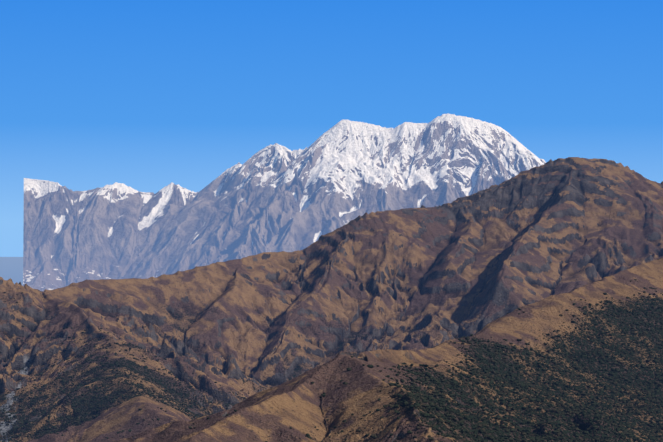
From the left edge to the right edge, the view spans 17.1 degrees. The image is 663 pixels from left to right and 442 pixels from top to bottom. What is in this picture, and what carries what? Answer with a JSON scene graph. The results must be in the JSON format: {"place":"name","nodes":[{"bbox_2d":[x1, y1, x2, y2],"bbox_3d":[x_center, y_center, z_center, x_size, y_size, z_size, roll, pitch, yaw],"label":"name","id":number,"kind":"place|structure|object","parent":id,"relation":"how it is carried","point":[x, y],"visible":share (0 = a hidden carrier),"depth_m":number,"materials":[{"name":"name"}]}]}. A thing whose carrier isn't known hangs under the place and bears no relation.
{"place":"outdoors","nodes":[
{"label":"outdoors","id":0,"kind":"place"},
{"bbox_2d":[0,257,22,285],"bbox_3d":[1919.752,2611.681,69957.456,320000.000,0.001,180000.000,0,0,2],"label":"valley ground","id":1,"kind":"structure","parent":0,"point":[11,268],"depth_m":121513.50,"materials":[{"name":"blue"}]},
{"bbox_2d":[23,113,545,290],"bbox_3d":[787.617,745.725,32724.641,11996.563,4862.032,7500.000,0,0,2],"label":"massif","id":2,"kind":"structure","parent":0,"point":[275,197],"depth_m":33947.93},
{"bbox_2d":[0,157,662,441],"bbox_3d":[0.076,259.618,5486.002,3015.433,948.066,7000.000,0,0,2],"label":"terrain","id":3,"kind":"structure","parent":0,"point":[541,246],"depth_m":6168.74,"materials":[{"name":"brown soil"}]},
{"bbox_2d":[0,259,662,441],"bbox_3d":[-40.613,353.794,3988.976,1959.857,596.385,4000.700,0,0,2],"label":"ridge scrub","id":4,"kind":"object","parent":3,"relation":"on","point":[566,405],"visible":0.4,"depth_m":3636.89,"materials":[{"name":"green plant"}]},
{"bbox_2d":[0,0,662,256],"label":"sky","id":5,"kind":"structure","parent":0,"point":[142,95],"materials":[{"name":"blue"}]}
]}

